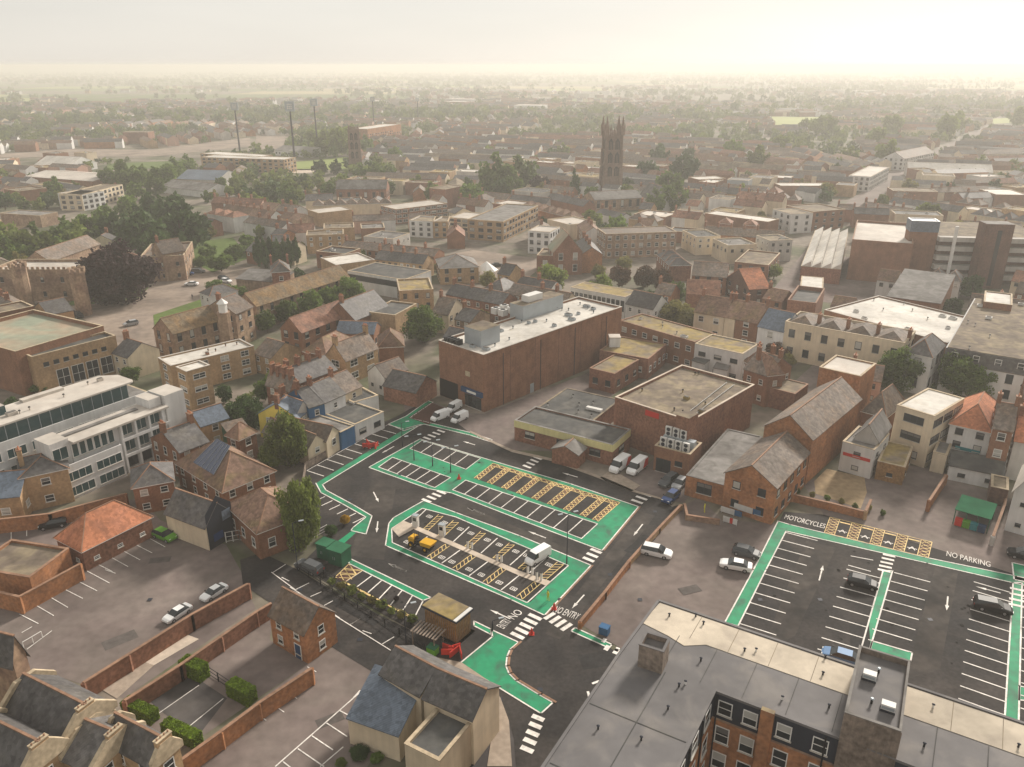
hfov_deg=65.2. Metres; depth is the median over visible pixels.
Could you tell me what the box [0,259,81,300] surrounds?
castle wing
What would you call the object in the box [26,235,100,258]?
long hall
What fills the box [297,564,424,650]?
railing fence
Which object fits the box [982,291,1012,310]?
brick rooftop block
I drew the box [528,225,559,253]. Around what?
white corner shop
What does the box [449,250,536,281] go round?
town square surface
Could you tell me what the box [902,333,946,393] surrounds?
slate pyramid house
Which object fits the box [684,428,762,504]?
flat roofed yard building
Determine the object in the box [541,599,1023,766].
hotel building
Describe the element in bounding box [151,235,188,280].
castle gatehouse
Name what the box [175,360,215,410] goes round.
tan office wing
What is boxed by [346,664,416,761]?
lean to building
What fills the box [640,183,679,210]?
white gabled hall
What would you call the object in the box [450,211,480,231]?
council office
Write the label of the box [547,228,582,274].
red brick chapel
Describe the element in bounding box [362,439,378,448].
stacked barriers
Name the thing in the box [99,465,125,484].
window
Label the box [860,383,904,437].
dark gabled house
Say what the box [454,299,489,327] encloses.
town house
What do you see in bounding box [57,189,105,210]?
white flats
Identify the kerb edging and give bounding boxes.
[507,506,640,702]
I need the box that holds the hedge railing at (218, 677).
[208,667,228,684]
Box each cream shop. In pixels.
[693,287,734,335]
[723,292,744,337]
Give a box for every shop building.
[163,487,234,550]
[514,406,630,465]
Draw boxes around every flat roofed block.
[0,210,59,227]
[0,539,72,594]
[307,206,352,226]
[404,708,471,766]
[688,176,725,182]
[704,210,778,229]
[727,177,752,184]
[774,175,792,182]
[774,183,821,195]
[834,182,857,196]
[886,187,937,201]
[979,189,1023,206]
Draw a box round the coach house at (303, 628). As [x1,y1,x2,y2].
[267,586,337,663]
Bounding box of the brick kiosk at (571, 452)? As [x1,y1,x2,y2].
[550,438,587,468]
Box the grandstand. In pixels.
[275,145,320,157]
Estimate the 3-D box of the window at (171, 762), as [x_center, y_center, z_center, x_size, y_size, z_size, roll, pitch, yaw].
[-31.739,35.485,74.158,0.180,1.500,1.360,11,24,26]
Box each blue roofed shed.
[164,179,224,196]
[176,169,237,185]
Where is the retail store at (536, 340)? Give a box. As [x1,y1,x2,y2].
[439,291,621,411]
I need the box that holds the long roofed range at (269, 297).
[241,265,349,330]
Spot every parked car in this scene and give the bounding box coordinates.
[38,516,66,530]
[73,311,83,318]
[122,319,138,326]
[151,526,176,542]
[162,602,192,623]
[184,281,198,285]
[191,268,205,272]
[199,582,228,601]
[217,275,228,279]
[220,277,231,282]
[294,558,324,575]
[491,262,502,266]
[640,541,672,559]
[658,471,678,487]
[661,488,680,504]
[671,475,685,490]
[719,556,752,572]
[732,542,760,559]
[821,645,856,664]
[847,572,878,591]
[973,594,1013,615]
[1006,546,1023,559]
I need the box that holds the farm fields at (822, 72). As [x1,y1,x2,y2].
[0,70,1023,95]
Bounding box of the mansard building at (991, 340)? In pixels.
[937,298,1023,402]
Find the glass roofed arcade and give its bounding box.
[904,161,993,175]
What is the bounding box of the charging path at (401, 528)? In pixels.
[392,521,550,585]
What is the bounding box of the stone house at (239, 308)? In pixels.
[207,292,256,342]
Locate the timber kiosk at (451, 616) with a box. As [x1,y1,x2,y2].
[421,592,474,643]
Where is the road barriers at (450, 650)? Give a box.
[441,643,461,658]
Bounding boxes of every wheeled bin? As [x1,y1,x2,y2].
[426,642,438,655]
[598,622,610,636]
[954,516,963,526]
[962,519,970,528]
[969,521,978,530]
[977,523,986,533]
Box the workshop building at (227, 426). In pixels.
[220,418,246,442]
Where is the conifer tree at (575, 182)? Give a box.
[569,167,580,194]
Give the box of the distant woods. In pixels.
[0,71,1023,186]
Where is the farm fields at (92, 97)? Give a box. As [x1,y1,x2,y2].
[0,70,1010,101]
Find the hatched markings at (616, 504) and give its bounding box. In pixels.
[336,403,931,615]
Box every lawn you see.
[69,287,147,304]
[153,299,201,324]
[194,237,246,271]
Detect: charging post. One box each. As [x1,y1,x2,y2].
[411,513,418,527]
[438,522,445,536]
[466,540,472,548]
[496,553,502,561]
[527,565,533,574]
[536,571,542,580]
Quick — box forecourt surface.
[623,460,687,502]
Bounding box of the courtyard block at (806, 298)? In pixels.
[786,285,824,313]
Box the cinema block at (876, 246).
[846,220,913,281]
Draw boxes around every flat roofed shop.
[348,387,378,409]
[370,300,416,332]
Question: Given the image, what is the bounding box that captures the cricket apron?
[292,169,313,172]
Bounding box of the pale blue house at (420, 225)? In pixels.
[409,215,442,237]
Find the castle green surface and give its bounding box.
[71,266,249,346]
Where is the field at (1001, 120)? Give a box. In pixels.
[993,118,1009,123]
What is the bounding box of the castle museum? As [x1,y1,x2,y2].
[140,241,194,281]
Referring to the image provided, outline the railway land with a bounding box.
[0,138,249,157]
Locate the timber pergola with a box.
[410,620,445,645]
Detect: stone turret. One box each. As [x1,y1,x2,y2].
[7,261,34,305]
[66,266,92,315]
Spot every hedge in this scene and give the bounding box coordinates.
[119,695,159,725]
[159,715,203,748]
[177,653,210,682]
[225,676,257,706]
[323,569,423,629]
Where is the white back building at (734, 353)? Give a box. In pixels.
[694,334,756,380]
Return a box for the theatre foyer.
[26,331,116,392]
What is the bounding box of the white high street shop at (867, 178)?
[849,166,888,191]
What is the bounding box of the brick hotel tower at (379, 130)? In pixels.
[359,124,401,139]
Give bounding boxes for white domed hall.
[34,155,97,169]
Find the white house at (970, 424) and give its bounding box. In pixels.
[946,391,995,462]
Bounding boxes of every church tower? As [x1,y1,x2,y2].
[347,125,361,164]
[599,115,624,190]
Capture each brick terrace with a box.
[149,410,209,476]
[265,361,300,404]
[282,347,337,385]
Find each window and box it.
[0,507,11,515]
[6,444,28,459]
[26,497,30,508]
[40,477,51,486]
[43,361,49,367]
[44,493,55,502]
[52,445,69,460]
[53,359,59,364]
[56,367,72,386]
[69,464,93,482]
[71,363,86,382]
[71,443,80,458]
[72,478,96,496]
[78,440,87,455]
[85,359,100,378]
[86,438,94,452]
[93,435,101,449]
[94,554,100,560]
[96,452,123,471]
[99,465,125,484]
[100,355,113,374]
[100,432,108,446]
[105,760,113,766]
[107,430,115,443]
[121,755,126,766]
[122,423,133,435]
[125,438,135,451]
[128,454,138,466]
[136,417,146,430]
[139,433,149,445]
[140,489,148,496]
[142,448,152,460]
[142,502,151,510]
[150,412,159,424]
[153,428,159,435]
[160,485,168,492]
[162,499,169,506]
[163,446,167,455]
[163,756,176,766]
[172,450,176,460]
[177,333,182,341]
[178,372,185,381]
[180,385,187,393]
[189,329,194,338]
[193,371,206,380]
[195,384,207,392]
[197,396,209,405]
[201,326,206,334]
[203,339,207,346]
[212,423,219,431]
[213,323,217,331]
[215,335,219,343]
[220,354,228,361]
[221,363,229,370]
[223,372,231,379]
[229,489,236,498]
[230,439,235,447]
[240,350,249,356]
[241,358,249,365]
[241,526,245,538]
[243,367,251,374]
[245,437,251,446]
[247,450,253,456]
[247,482,253,491]
[251,536,256,548]
[264,475,270,484]
[268,536,276,548]
[276,622,281,631]
[277,634,283,646]
[283,330,287,337]
[293,632,299,641]
[294,332,298,339]
[315,446,320,453]
[317,623,325,636]
[319,638,326,651]
[331,359,339,367]
[332,437,336,446]
[350,358,358,367]
[351,370,358,377]
[359,427,366,435]
[366,351,373,360]
[374,420,381,428]
[524,431,534,440]
[558,253,562,260]
[572,264,576,271]
[573,253,577,259]
[589,448,600,457]
[593,377,597,384]
[605,380,609,387]
[618,443,623,454]
[641,332,646,338]
[674,342,679,348]
[674,461,681,467]
[684,359,689,365]
[685,345,690,351]
[690,730,698,761]
[695,482,711,496]
[698,315,703,322]
[698,351,705,357]
[700,732,707,762]
[703,704,711,733]
[710,750,725,766]
[713,318,718,324]
[713,355,720,360]
[713,725,729,747]
[716,700,732,719]
[729,373,735,378]
[730,358,737,364]
[730,498,738,508]
[732,480,740,490]
[736,760,750,766]
[737,734,754,757]
[740,709,757,729]
[742,330,747,336]
[743,322,748,327]
[754,506,763,516]
[757,488,765,498]
[766,331,772,338]
[769,747,787,766]
[774,722,791,743]
[776,487,780,498]
[788,329,794,337]
[801,350,808,358]
[804,332,810,340]
[808,762,819,766]
[809,736,828,757]
[817,353,824,361]
[820,335,827,344]
[837,338,844,347]
[850,465,857,471]
[853,451,860,457]
[854,341,861,350]
[872,344,879,353]
[900,429,920,443]
[902,413,923,426]
[911,377,917,387]
[911,451,916,459]
[925,451,932,462]
[929,433,939,446]
[933,416,942,428]
[939,426,949,439]
[943,410,952,422]
[951,440,960,448]
[953,404,962,415]
[954,427,963,435]
[956,473,964,478]
[971,445,981,453]
[975,432,984,440]
[991,449,1001,458]
[995,432,1005,441]
[1002,389,1009,399]
[1004,374,1013,384]
[1013,523,1020,528]
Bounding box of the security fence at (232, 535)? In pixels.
[224,530,240,542]
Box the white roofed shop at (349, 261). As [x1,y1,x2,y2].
[320,252,374,273]
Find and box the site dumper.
[408,531,436,552]
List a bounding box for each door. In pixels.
[294,642,302,660]
[465,393,480,410]
[530,383,533,392]
[655,457,670,473]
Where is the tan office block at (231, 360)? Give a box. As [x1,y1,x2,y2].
[157,338,256,387]
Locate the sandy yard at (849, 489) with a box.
[814,469,866,508]
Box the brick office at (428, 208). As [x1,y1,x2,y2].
[380,200,447,223]
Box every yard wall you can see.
[0,493,129,533]
[0,563,85,613]
[683,503,719,524]
[791,493,863,518]
[862,499,872,519]
[925,474,947,511]
[989,494,1007,545]
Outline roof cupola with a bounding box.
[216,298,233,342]
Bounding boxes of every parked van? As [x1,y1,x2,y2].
[430,408,449,421]
[447,399,461,412]
[451,409,468,423]
[524,542,550,565]
[609,452,630,473]
[626,454,647,475]
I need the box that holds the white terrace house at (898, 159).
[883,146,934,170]
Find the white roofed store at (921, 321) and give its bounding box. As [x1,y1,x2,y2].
[824,295,963,378]
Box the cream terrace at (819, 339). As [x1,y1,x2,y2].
[782,311,915,365]
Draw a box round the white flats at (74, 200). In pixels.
[58,184,123,210]
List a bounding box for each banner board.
[721,506,741,516]
[723,516,736,525]
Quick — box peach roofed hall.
[725,267,768,302]
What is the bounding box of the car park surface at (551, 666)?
[305,405,682,766]
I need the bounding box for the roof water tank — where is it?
[608,334,620,346]
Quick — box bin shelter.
[952,494,996,533]
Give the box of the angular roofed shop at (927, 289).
[886,269,955,309]
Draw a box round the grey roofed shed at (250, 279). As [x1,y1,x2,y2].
[235,268,294,291]
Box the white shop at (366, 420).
[326,402,384,440]
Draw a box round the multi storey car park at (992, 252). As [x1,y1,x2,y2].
[930,221,1023,288]
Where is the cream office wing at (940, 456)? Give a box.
[929,440,951,473]
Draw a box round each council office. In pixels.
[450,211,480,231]
[468,203,537,241]
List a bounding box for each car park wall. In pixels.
[578,560,630,629]
[628,504,682,563]
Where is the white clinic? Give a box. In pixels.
[838,425,889,478]
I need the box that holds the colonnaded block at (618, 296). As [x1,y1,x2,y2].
[570,281,632,318]
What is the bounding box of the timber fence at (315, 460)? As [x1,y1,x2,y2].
[302,451,326,480]
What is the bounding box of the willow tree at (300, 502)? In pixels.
[273,476,320,552]
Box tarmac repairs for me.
[101,534,1002,728]
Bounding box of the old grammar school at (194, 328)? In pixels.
[152,305,220,355]
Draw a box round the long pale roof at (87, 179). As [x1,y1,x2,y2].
[27,170,129,186]
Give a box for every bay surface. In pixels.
[380,458,449,486]
[392,509,567,601]
[411,441,479,468]
[454,481,595,537]
[479,467,609,518]
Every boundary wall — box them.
[80,583,251,693]
[121,602,271,711]
[182,667,314,766]
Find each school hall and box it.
[280,300,341,354]
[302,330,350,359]
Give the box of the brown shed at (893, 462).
[874,441,913,484]
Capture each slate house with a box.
[325,323,378,379]
[333,289,388,320]
[336,320,380,344]
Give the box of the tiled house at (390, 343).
[377,327,404,363]
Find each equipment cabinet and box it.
[315,536,335,560]
[326,540,351,567]
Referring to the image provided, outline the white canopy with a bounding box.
[478,261,497,280]
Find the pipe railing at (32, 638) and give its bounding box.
[22,631,42,646]
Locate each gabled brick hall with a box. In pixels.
[722,430,810,524]
[763,376,862,484]
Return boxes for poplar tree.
[252,235,261,266]
[259,237,269,267]
[266,236,273,263]
[271,238,282,261]
[279,238,285,261]
[284,237,293,268]
[292,237,301,263]
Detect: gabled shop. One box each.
[261,416,324,462]
[275,413,339,457]
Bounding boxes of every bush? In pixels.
[324,524,337,535]
[335,757,347,766]
[340,514,349,524]
[348,743,370,761]
[370,751,384,763]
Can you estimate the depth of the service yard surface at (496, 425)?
166.59 m
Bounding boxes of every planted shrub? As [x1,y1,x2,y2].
[327,577,335,585]
[335,581,346,589]
[346,584,357,595]
[357,592,365,599]
[366,596,375,603]
[375,599,387,608]
[387,606,395,614]
[396,609,406,618]
[407,613,417,623]
[809,491,814,496]
[824,494,830,500]
[838,497,844,503]
[880,509,885,515]
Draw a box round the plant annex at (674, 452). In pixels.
[653,425,701,475]
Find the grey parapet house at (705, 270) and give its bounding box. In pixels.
[691,261,729,295]
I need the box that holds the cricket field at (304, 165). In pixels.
[296,157,347,169]
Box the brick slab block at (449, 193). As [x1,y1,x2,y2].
[429,184,462,208]
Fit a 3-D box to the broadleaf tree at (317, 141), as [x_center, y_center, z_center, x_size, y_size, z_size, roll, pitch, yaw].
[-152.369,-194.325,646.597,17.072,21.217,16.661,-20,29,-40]
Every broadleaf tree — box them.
[0,191,14,209]
[0,221,17,244]
[0,229,39,250]
[0,233,23,260]
[3,396,17,404]
[9,191,25,202]
[10,244,34,259]
[10,251,27,260]
[15,196,30,209]
[20,221,51,248]
[28,385,46,391]
[30,197,46,210]
[36,231,62,249]
[39,190,53,203]
[41,196,53,208]
[43,176,63,198]
[46,215,70,239]
[48,235,66,246]
[51,190,59,205]
[59,219,86,240]
[68,213,99,238]
[91,203,118,218]
[95,210,127,235]
[96,166,115,183]
[106,159,134,190]
[112,231,134,250]
[113,194,139,215]
[115,208,155,246]
[119,366,141,380]
[125,181,145,199]
[126,164,151,187]
[131,192,164,220]
[134,238,146,253]
[139,218,170,250]
[144,175,166,197]
[149,164,177,183]
[151,191,191,223]
[162,208,206,248]
[165,155,186,177]
[179,153,197,168]
[181,203,212,240]
[192,255,206,266]
[197,242,216,256]
[200,190,212,202]
[204,253,234,270]
[205,279,222,288]
[214,176,226,184]
[214,383,232,402]
[223,243,245,260]
[224,184,233,196]
[224,393,263,429]
[226,284,237,287]
[228,177,242,189]
[233,183,241,195]
[233,391,255,402]
[235,286,247,295]
[238,234,253,243]
[240,182,251,195]
[240,191,249,197]
[240,239,251,254]
[247,191,263,198]
[248,184,263,197]
[252,179,263,189]
[252,375,267,399]
[253,224,264,238]
[254,309,275,332]
[257,442,284,467]
[261,185,280,202]
[263,178,280,194]
[263,409,307,466]
[274,300,298,321]
[276,181,293,202]
[280,177,297,189]
[285,192,297,203]
[293,267,305,277]
[294,188,304,201]
[296,288,323,311]
[300,177,314,189]
[302,126,319,141]
[311,129,334,153]
[311,159,327,174]
[314,176,324,185]
[316,182,323,192]
[318,285,340,303]
[320,126,347,154]
[320,180,335,193]
[328,158,341,173]
[332,173,346,186]
[337,275,365,299]
[351,162,366,175]
[360,134,373,149]
[367,162,384,171]
[369,152,382,165]
[387,146,402,155]
[388,181,395,193]
[400,304,445,342]
[409,174,422,180]
[424,181,438,199]
[458,182,486,197]
[463,177,472,185]
[474,151,514,191]
[479,270,496,286]
[493,177,508,193]
[505,170,525,194]
[508,154,540,187]
[529,175,550,186]
[535,181,543,187]
[536,263,568,288]
[557,142,570,152]
[582,209,590,218]
[583,186,597,196]
[587,210,602,226]
[589,273,612,285]
[590,263,605,277]
[596,222,604,227]
[604,214,627,227]
[609,264,631,286]
[615,255,632,268]
[620,184,633,189]
[622,177,634,184]
[633,265,654,287]
[635,160,659,173]
[645,187,666,210]
[649,143,670,157]
[652,266,673,288]
[655,170,684,186]
[658,299,690,322]
[660,179,689,210]
[669,152,700,179]
[669,281,685,301]
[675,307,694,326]
[680,147,695,157]
[723,138,744,150]
[745,144,771,163]
[757,211,764,215]
[765,341,783,352]
[769,263,782,278]
[773,135,792,147]
[775,346,791,357]
[783,351,796,365]
[794,178,805,182]
[798,118,809,127]
[808,115,827,134]
[818,186,833,201]
[820,114,838,130]
[820,182,837,195]
[842,145,859,157]
[865,126,887,141]
[874,138,900,158]
[877,194,889,203]
[877,345,925,392]
[881,114,904,131]
[901,178,918,187]
[915,202,942,213]
[935,112,960,135]
[936,349,980,394]
[942,306,952,312]
[944,297,963,314]
[955,110,970,132]
[959,274,984,297]
[962,364,998,395]
[975,154,986,159]
[988,178,1002,186]
[1006,106,1023,124]
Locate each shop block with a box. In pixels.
[4,186,46,203]
[32,181,72,187]
[33,165,48,171]
[42,151,68,156]
[74,151,96,160]
[306,229,344,253]
[316,246,360,267]
[323,222,354,241]
[338,197,361,201]
[347,176,384,178]
[347,262,431,297]
[360,223,384,240]
[363,230,409,245]
[388,178,408,194]
[396,277,433,309]
[405,180,440,195]
[429,169,455,180]
[456,169,478,175]
[492,199,528,207]
[503,160,526,165]
[506,158,536,160]
[512,187,556,196]
[537,160,558,164]
[540,157,560,161]
[547,216,595,239]
[559,161,573,164]
[564,171,584,175]
[574,160,598,165]
[575,155,600,164]
[576,173,598,178]
[622,164,637,168]
[634,209,673,226]
[655,163,671,170]
[672,208,703,212]
[672,227,700,242]
[681,229,720,254]
[699,179,723,184]
[708,195,738,211]
[711,206,744,213]
[711,237,756,263]
[749,174,777,185]
[755,234,792,261]
[889,209,943,221]
[906,167,934,179]
[921,172,955,182]
[966,174,1005,179]
[966,206,1001,219]
[987,186,1011,189]
[993,170,1013,174]
[1001,184,1023,191]
[1002,206,1023,215]
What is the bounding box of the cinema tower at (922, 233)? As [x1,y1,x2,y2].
[904,217,940,270]
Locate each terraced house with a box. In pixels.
[257,392,306,436]
[277,383,306,418]
[288,378,324,418]
[306,375,345,415]
[327,366,362,401]
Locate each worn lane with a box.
[351,480,395,559]
[440,500,584,559]
[545,512,653,638]
[768,541,835,640]
[908,568,957,678]
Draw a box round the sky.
[0,0,1023,69]
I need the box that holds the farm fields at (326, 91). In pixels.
[1,70,1023,97]
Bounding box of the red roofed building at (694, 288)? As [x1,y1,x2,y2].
[685,279,720,308]
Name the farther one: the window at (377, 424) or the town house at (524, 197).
the town house at (524, 197)
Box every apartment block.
[0,375,147,470]
[33,384,186,498]
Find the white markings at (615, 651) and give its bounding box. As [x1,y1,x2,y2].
[11,401,1023,766]
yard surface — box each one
[0,499,242,682]
[83,599,255,697]
[118,604,306,749]
[152,678,226,729]
[201,647,374,766]
[404,372,616,450]
[804,466,1023,572]
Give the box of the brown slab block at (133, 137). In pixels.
[123,131,154,143]
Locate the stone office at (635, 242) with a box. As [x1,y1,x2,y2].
[597,226,676,258]
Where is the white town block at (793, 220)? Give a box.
[772,208,812,233]
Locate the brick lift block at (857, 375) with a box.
[816,355,876,426]
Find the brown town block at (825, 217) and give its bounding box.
[786,203,845,230]
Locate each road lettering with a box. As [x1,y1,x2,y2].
[496,619,510,628]
[508,610,521,618]
[553,606,580,618]
[784,514,825,527]
[946,551,989,566]
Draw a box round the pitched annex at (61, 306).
[34,297,74,318]
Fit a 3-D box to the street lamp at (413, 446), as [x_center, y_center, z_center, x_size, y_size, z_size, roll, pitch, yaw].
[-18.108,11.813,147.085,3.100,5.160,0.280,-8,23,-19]
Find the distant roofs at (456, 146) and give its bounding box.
[0,73,1023,200]
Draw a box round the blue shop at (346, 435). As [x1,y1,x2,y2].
[306,415,355,449]
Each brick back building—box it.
[589,354,638,393]
[599,336,666,378]
[768,379,808,410]
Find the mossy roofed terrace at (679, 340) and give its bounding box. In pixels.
[621,313,716,366]
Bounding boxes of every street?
[846,192,883,206]
[862,170,905,192]
[933,125,988,153]
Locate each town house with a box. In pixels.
[0,180,10,192]
[0,258,8,264]
[0,288,20,303]
[0,292,15,304]
[0,631,30,702]
[0,669,117,737]
[0,707,69,766]
[58,709,145,766]
[95,227,115,248]
[107,710,183,766]
[111,329,159,376]
[198,284,238,305]
[203,212,223,236]
[207,208,223,218]
[211,192,225,209]
[215,209,232,230]
[222,199,231,209]
[223,193,237,205]
[224,211,247,232]
[229,200,238,210]
[236,193,250,205]
[236,201,245,211]
[243,202,252,213]
[243,215,257,235]
[246,241,262,264]
[248,203,259,216]
[249,194,266,207]
[253,212,267,237]
[254,337,301,374]
[256,204,266,216]
[257,197,272,208]
[262,205,281,218]
[262,213,277,238]
[265,203,281,209]
[270,223,295,239]
[272,215,291,231]
[272,234,289,243]
[276,199,289,213]
[280,207,293,220]
[283,234,306,264]
[286,220,301,241]
[287,200,307,214]
[289,208,313,222]
[300,218,314,245]
[304,190,319,208]
[312,199,323,208]
[318,190,332,201]
[324,199,335,207]
[336,199,346,207]
[342,234,358,247]
[346,198,358,214]
[351,210,366,233]
[354,241,371,253]
[358,198,369,214]
[366,214,381,222]
[366,242,383,258]
[369,198,380,213]
[374,244,390,263]
[380,197,391,204]
[380,209,395,231]
[382,238,396,249]
[386,245,402,264]
[394,239,411,251]
[398,246,414,266]
[407,208,422,230]
[408,246,423,252]
[410,247,433,275]
[413,186,426,201]
[421,242,444,263]
[430,191,446,202]
[433,216,449,237]
[442,326,463,338]
[445,276,470,302]
[447,218,464,232]
[447,221,464,248]
[449,206,471,215]
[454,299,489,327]
[456,193,468,208]
[464,280,489,309]
[466,194,477,211]
[475,194,494,202]
[475,195,492,212]
[482,282,516,322]
[484,277,515,291]
[489,192,500,201]
[496,193,511,201]
[497,256,521,282]
[508,283,527,299]
[510,190,521,199]
[517,269,536,285]
[519,195,529,200]
[521,285,540,298]
[528,192,539,202]
[529,215,549,229]
[534,272,562,290]
[538,197,550,205]
[538,204,548,216]
[540,280,554,292]
[542,206,555,218]
[543,180,553,188]
[548,189,555,197]
[549,207,563,218]
[551,193,562,207]
[552,181,563,193]
[555,209,570,217]
[555,283,575,300]
[559,190,571,208]
[561,182,577,194]
[563,211,583,217]
[567,192,579,210]
[575,194,594,214]
[575,232,596,246]
[577,219,596,240]
[578,235,598,249]
[579,218,597,239]
[581,219,596,245]
[581,238,601,272]
[596,203,608,222]
[603,205,617,223]
[611,211,630,226]
[628,213,647,226]
[632,217,643,226]
[638,182,645,192]
[638,197,656,211]
[641,217,657,225]
[646,214,663,225]
[654,275,680,301]
[656,250,678,269]
[660,254,683,269]
[664,257,691,280]
[671,205,687,228]
[681,188,693,208]
[684,206,704,228]
[685,199,703,210]
[691,189,705,210]
[700,187,711,207]
[703,181,715,191]
[704,220,717,233]
[710,188,726,196]
[715,182,727,192]
[717,222,730,237]
[720,217,733,226]
[726,183,738,195]
[729,223,743,237]
[733,194,745,208]
[734,293,771,342]
[738,187,747,198]
[740,184,752,191]
[742,224,757,242]
[743,194,754,214]
[743,219,758,228]
[745,187,756,198]
[752,195,767,215]
[754,188,765,199]
[755,224,770,241]
[756,307,796,351]
[762,280,791,309]
[764,189,775,214]
[768,186,782,193]
[770,230,784,235]
[771,190,786,214]
[787,194,802,204]
[804,186,822,201]
[830,295,857,307]
[837,199,853,221]
[850,203,865,227]
[853,352,884,401]
[859,197,873,206]
[865,202,877,220]
[870,198,882,207]
[874,268,900,296]
[876,204,889,221]
[880,204,891,208]
[888,201,901,221]
[889,196,902,205]
[893,191,912,198]
[898,193,911,206]
[899,202,913,209]
[908,195,922,209]
[931,183,944,200]
[931,197,943,206]
[932,267,946,273]
[939,203,953,221]
[940,183,953,200]
[946,205,967,221]
[949,183,963,193]
[949,192,972,204]
[949,269,964,298]
[956,197,973,206]
[959,215,973,221]
[967,188,982,200]
[967,199,988,207]
[968,293,983,308]
[970,208,990,220]
[978,191,993,206]
[983,210,1003,220]
[986,390,1021,461]
[992,202,1011,209]
[998,212,1018,221]
[1000,289,1023,303]
[1005,217,1021,226]
[1005,403,1023,480]
[1009,270,1023,295]
[1012,214,1023,226]
[1014,281,1023,298]
[1015,379,1023,423]
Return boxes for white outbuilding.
[691,357,709,371]
[713,362,730,376]
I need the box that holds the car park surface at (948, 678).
[739,512,1023,720]
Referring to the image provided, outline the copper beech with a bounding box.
[75,238,162,305]
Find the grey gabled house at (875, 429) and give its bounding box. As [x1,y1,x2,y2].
[853,408,891,444]
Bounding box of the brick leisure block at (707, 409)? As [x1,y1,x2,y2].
[614,365,754,458]
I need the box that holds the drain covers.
[147,451,932,700]
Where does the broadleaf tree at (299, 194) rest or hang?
on the ground at (422, 358)
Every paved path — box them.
[103,662,153,697]
[146,635,197,664]
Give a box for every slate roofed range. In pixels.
[378,645,452,727]
[421,666,500,764]
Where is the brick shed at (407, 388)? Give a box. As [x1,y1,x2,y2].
[382,368,437,406]
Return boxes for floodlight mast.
[230,102,240,149]
[284,101,294,156]
[310,98,317,136]
[370,97,374,124]
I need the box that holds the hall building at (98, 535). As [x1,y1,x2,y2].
[53,499,153,570]
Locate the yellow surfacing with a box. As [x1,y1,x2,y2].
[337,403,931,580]
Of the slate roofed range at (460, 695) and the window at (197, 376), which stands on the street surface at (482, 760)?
the slate roofed range at (460, 695)
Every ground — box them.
[0,70,1023,766]
[0,219,25,229]
[256,136,288,149]
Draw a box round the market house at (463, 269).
[435,253,479,284]
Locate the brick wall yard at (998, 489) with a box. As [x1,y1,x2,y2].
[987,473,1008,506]
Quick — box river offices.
[200,151,272,162]
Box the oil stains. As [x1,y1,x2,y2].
[331,435,992,663]
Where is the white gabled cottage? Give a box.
[367,356,408,395]
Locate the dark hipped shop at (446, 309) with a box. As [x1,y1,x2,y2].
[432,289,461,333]
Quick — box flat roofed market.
[734,249,779,279]
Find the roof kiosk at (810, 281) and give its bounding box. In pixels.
[800,276,823,287]
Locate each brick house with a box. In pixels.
[0,469,31,517]
[15,446,74,510]
[130,461,175,512]
[191,403,229,441]
[224,421,258,458]
[230,486,291,558]
[269,253,290,283]
[743,341,792,406]
[744,343,785,406]
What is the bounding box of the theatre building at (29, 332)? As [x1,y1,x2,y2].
[0,309,103,395]
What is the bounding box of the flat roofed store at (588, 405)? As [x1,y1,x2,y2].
[538,387,614,423]
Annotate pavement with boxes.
[437,657,511,766]
[470,431,660,498]
[600,472,639,490]
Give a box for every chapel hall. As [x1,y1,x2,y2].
[174,439,276,500]
[536,248,552,273]
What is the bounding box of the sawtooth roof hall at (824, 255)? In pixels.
[799,227,847,284]
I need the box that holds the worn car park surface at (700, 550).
[584,499,775,647]
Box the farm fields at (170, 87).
[0,70,1023,101]
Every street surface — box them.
[240,555,538,719]
[471,722,515,766]
[796,365,819,391]
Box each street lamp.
[292,520,303,570]
[403,601,415,644]
[404,434,420,459]
[423,439,439,465]
[441,445,457,472]
[558,510,578,563]
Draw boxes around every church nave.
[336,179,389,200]
[584,189,641,211]
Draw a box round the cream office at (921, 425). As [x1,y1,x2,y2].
[890,388,964,467]
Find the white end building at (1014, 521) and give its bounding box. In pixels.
[1004,464,1023,535]
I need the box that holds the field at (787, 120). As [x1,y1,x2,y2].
[772,117,819,124]
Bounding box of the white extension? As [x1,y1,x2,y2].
[947,449,1005,487]
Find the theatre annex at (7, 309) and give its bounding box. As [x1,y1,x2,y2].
[0,300,33,317]
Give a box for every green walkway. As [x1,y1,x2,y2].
[317,426,414,532]
[339,531,355,542]
[350,560,429,599]
[370,439,637,549]
[386,501,589,613]
[390,401,490,439]
[462,631,551,711]
[475,622,489,632]
[572,628,610,645]
[726,522,1023,624]
[869,571,891,643]
[871,642,910,659]
[1006,583,1020,718]
[1013,563,1023,580]
[1020,687,1023,699]
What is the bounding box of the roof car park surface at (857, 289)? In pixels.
[774,250,876,302]
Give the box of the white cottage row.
[625,289,668,317]
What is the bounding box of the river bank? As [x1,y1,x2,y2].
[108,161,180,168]

